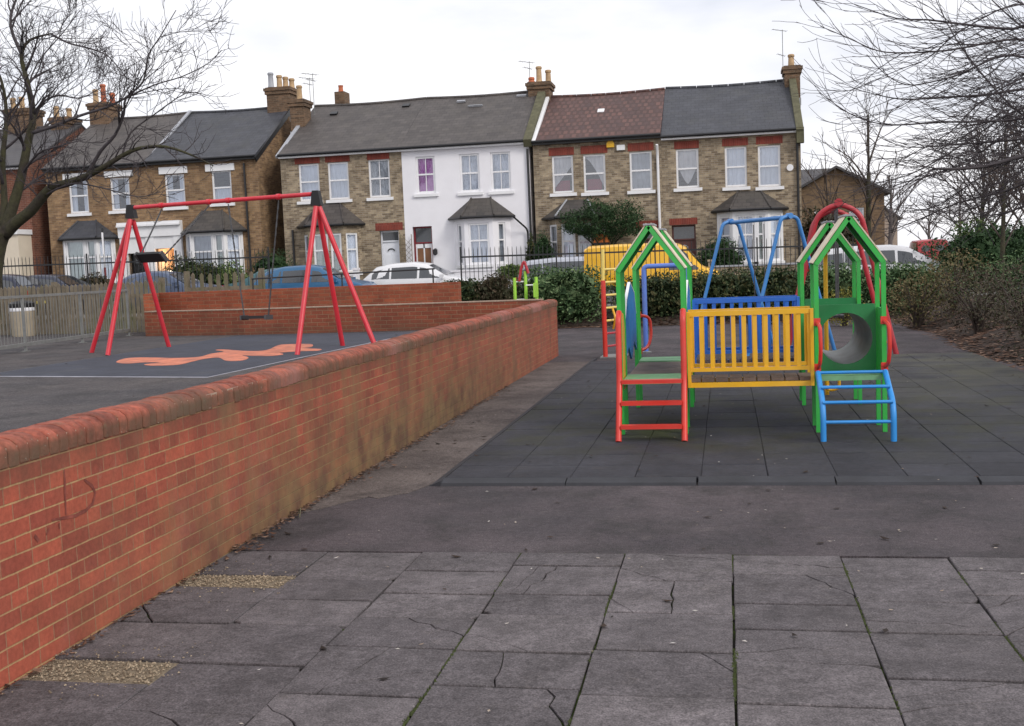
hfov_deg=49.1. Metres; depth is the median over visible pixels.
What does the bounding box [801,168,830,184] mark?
distant house
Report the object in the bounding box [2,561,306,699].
gravel
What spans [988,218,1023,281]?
laurel bush
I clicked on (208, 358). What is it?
swing safety surface
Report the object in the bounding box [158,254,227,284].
garden shrub
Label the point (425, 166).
window
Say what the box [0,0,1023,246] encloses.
sky
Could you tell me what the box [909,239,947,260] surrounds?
red van
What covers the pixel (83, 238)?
bay window
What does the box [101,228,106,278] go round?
sign post
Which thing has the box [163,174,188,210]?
window
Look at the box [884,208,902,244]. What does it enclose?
distant house
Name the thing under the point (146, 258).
swing
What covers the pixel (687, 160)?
window
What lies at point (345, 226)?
bay window
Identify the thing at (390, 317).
brick wall
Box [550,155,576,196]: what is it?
window
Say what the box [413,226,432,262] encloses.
door
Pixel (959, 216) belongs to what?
bare tree
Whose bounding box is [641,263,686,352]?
turning bar
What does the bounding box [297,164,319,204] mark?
window
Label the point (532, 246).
ivy
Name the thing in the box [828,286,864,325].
shrub
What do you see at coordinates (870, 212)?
bare tree
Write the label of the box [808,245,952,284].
parked car
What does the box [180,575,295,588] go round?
gravel patch
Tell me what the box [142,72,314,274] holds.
terraced house
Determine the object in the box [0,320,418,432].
raised tarmac
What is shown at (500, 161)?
window
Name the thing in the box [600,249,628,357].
climbing ladder
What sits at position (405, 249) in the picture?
trellis
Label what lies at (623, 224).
evergreen tree
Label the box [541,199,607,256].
bay window
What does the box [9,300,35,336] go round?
litter bin
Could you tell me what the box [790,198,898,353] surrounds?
climbing frame
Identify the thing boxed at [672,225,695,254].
door
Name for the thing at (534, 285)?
play ladder
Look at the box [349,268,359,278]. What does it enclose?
garden wall
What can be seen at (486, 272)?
garden wall
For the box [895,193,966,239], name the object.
bare tree
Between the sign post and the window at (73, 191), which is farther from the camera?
the window at (73, 191)
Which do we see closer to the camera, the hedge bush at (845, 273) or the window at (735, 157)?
the hedge bush at (845, 273)
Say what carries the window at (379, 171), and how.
in the terraced house at (342, 154)
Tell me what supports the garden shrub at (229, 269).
on the pavement
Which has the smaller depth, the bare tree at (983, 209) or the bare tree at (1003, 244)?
the bare tree at (1003, 244)
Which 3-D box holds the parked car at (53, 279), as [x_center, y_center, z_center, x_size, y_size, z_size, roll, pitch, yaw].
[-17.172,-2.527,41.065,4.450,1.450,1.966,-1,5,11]
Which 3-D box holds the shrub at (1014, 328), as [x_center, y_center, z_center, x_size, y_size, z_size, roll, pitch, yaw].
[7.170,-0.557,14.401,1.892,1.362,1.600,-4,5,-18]
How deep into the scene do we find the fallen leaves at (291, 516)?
7.42 m
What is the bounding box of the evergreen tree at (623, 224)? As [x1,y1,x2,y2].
[558,195,646,245]
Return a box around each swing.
[89,190,375,354]
[700,213,835,355]
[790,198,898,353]
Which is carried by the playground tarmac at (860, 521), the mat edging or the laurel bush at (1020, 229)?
the mat edging
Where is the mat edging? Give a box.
[430,357,1023,485]
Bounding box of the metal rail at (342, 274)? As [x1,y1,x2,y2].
[251,268,434,289]
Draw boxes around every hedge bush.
[436,277,482,300]
[509,280,534,298]
[515,263,614,323]
[606,269,701,320]
[673,266,769,318]
[739,262,809,315]
[795,259,873,303]
[840,260,971,314]
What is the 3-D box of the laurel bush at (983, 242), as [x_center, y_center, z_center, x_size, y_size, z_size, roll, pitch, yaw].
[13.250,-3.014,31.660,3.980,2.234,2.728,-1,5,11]
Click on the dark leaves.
(704, 516)
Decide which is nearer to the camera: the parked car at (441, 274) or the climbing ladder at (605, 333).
the climbing ladder at (605, 333)
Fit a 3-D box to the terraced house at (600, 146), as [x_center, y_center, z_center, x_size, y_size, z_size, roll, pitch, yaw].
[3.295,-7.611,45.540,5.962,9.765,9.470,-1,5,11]
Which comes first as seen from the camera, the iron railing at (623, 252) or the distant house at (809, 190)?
the iron railing at (623, 252)
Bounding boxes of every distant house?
[801,165,891,244]
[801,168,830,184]
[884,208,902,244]
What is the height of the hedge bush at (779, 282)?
1.517 m
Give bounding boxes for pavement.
[45,292,995,318]
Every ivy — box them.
[526,233,534,260]
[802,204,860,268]
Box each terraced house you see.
[41,84,187,282]
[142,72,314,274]
[275,73,425,279]
[399,90,535,270]
[518,61,664,256]
[656,29,803,264]
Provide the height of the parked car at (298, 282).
1.500 m
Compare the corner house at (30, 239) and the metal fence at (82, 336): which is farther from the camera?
the corner house at (30, 239)
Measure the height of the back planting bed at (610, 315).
0.470 m
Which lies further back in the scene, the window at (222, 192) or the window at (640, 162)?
the window at (222, 192)
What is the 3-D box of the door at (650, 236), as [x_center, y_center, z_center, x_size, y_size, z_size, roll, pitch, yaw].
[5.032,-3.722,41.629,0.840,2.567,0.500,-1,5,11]
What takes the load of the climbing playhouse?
on the rubber matting
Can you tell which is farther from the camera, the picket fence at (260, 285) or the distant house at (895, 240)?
the distant house at (895, 240)
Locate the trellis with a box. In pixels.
[400,234,412,262]
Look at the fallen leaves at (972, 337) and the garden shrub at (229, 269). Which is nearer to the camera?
the fallen leaves at (972, 337)
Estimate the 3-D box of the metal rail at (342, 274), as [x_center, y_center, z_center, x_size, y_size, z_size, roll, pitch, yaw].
[-3.452,-1.706,22.733,3.900,0.296,0.036,-1,5,11]
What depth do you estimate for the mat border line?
13.71 m
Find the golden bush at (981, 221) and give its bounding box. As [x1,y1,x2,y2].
[952,207,998,236]
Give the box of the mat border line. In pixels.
[0,332,389,377]
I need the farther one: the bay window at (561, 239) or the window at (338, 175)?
the window at (338, 175)
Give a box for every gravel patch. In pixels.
[21,660,178,685]
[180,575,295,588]
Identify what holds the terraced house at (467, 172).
on the garden ground
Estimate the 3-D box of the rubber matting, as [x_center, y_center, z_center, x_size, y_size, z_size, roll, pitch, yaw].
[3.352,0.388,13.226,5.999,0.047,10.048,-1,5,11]
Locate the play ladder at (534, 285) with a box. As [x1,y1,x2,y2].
[513,261,538,299]
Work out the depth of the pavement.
31.98 m
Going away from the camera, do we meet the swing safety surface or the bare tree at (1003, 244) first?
the swing safety surface
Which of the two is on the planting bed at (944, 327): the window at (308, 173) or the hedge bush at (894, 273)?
the hedge bush at (894, 273)
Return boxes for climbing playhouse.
[614,214,896,441]
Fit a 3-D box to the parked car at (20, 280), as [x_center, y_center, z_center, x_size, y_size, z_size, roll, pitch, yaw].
[-17.971,-2.287,38.377,4.060,1.500,1.947,-1,5,11]
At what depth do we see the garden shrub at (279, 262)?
42.62 m
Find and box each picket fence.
[0,278,165,334]
[183,268,265,291]
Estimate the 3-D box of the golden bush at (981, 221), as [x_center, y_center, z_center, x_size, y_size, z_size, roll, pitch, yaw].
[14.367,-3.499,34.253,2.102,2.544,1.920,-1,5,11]
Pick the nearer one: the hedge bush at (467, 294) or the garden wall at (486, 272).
the hedge bush at (467, 294)
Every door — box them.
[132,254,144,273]
[381,230,399,265]
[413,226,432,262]
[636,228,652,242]
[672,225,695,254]
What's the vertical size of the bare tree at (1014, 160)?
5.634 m
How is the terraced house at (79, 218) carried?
on the garden ground
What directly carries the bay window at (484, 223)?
in the terraced house at (467, 172)
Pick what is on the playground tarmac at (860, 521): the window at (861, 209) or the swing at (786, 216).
the swing at (786, 216)
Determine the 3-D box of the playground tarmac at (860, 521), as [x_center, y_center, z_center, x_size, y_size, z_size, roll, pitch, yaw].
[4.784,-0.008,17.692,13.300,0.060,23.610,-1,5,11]
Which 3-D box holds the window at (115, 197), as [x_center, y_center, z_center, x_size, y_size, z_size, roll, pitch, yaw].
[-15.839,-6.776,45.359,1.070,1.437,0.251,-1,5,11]
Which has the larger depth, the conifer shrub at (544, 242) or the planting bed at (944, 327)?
the conifer shrub at (544, 242)
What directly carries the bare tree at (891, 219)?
on the pavement
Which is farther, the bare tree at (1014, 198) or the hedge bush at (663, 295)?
the bare tree at (1014, 198)
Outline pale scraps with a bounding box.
[226,419,1023,723]
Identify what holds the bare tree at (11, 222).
on the raised tarmac at (26, 401)
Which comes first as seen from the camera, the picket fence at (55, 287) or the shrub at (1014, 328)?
the shrub at (1014, 328)
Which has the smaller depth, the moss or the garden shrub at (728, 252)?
the moss
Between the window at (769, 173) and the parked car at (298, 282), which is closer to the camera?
the parked car at (298, 282)
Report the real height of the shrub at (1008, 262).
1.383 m
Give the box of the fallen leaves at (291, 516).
[0,386,506,694]
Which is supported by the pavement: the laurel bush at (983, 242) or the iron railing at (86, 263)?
the iron railing at (86, 263)
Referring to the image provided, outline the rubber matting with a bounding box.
[446,352,1023,481]
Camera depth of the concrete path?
10.79 m
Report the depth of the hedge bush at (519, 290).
29.19 m
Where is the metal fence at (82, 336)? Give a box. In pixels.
[0,289,132,351]
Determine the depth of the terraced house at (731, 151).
40.93 m
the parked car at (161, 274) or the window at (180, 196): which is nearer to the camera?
the parked car at (161, 274)
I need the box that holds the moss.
[402,552,1023,725]
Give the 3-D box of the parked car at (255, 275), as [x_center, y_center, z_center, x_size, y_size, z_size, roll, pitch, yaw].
[-7.822,-2.643,39.273,4.450,1.450,1.966,-1,5,11]
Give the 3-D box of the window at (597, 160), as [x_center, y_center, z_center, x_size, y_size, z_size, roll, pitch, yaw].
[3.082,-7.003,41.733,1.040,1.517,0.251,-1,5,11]
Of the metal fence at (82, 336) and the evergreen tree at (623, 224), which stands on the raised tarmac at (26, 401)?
the metal fence at (82, 336)
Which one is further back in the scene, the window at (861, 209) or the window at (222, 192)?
the window at (861, 209)
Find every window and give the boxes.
[57,219,118,282]
[67,181,91,216]
[108,177,130,213]
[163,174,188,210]
[180,209,246,271]
[210,170,234,206]
[296,203,364,279]
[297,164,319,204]
[326,162,352,202]
[366,159,393,200]
[413,156,438,196]
[448,196,514,269]
[457,153,482,195]
[488,152,513,194]
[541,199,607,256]
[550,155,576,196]
[581,154,608,195]
[627,151,655,193]
[674,148,701,191]
[711,190,788,264]
[722,146,749,190]
[755,145,783,190]
[849,207,863,222]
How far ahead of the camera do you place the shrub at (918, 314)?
23.70 m
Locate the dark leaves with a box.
[0,358,1023,679]
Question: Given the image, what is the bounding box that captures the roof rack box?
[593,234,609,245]
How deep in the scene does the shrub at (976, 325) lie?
20.22 m
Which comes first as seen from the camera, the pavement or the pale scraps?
the pale scraps
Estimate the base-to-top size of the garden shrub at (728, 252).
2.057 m
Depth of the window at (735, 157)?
40.83 m
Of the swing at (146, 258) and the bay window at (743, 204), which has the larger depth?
the bay window at (743, 204)
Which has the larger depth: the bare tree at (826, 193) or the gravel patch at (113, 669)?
the bare tree at (826, 193)
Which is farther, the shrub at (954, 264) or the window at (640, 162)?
the window at (640, 162)
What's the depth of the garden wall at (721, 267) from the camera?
39.13 m
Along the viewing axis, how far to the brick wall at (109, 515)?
6.54 m
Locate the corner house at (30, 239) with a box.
[0,97,85,275]
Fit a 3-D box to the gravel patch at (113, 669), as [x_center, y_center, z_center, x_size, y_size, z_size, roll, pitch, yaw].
[-1.811,1.377,4.924,0.620,0.041,0.260,-1,5,11]
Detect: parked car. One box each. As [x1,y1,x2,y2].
[3,274,49,312]
[31,274,103,313]
[95,271,221,312]
[222,267,280,289]
[248,264,376,289]
[363,262,481,284]
[516,256,583,285]
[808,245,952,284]
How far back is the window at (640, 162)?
41.48 m
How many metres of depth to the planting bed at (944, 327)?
20.01 m
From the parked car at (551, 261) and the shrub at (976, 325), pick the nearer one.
the shrub at (976, 325)
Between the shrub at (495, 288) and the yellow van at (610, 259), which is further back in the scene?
the yellow van at (610, 259)
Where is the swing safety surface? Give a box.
[0,332,412,376]
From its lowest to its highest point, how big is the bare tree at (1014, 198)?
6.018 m
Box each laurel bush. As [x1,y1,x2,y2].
[912,217,1023,291]
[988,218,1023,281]
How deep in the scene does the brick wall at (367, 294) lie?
22.79 m
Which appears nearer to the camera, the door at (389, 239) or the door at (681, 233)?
the door at (681, 233)
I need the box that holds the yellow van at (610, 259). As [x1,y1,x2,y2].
[584,243,719,301]
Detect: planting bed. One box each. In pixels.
[557,307,851,327]
[886,295,1023,365]
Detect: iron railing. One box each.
[2,247,270,315]
[459,237,862,305]
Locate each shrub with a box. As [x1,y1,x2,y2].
[80,269,109,285]
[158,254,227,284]
[215,259,248,285]
[248,248,295,273]
[471,270,520,300]
[496,264,519,278]
[533,229,554,259]
[695,237,745,266]
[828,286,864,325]
[886,267,965,327]
[919,247,996,310]
[933,266,1023,333]
[948,246,1023,311]
[962,257,1023,335]
[990,290,1023,364]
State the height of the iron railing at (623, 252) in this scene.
1.960 m
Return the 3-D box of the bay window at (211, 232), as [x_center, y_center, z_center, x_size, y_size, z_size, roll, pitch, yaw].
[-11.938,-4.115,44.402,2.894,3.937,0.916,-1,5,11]
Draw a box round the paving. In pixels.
[0,551,1023,725]
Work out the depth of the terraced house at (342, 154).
43.66 m
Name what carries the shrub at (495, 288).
on the side planting bed
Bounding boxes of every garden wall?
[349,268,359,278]
[450,261,526,287]
[707,259,796,276]
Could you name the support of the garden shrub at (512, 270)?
on the garden ground
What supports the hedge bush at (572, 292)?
on the back planting bed at (610, 315)
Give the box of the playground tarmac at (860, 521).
[233,319,1023,559]
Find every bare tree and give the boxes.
[0,0,243,326]
[781,0,1023,254]
[801,132,867,248]
[812,66,913,237]
[881,149,924,244]
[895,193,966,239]
[918,112,1023,230]
[926,171,992,236]
[928,77,1023,286]
[947,99,1023,226]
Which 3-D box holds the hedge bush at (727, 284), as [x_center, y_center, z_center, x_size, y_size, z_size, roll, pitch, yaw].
[5.443,-1.788,29.169,2.579,1.448,1.825,-1,5,11]
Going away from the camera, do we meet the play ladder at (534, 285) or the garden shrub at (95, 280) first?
the play ladder at (534, 285)
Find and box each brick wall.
[0,299,558,689]
[143,282,461,312]
[144,299,542,335]
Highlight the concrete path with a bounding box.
[299,362,587,512]
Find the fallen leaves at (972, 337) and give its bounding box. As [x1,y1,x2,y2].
[557,303,1023,369]

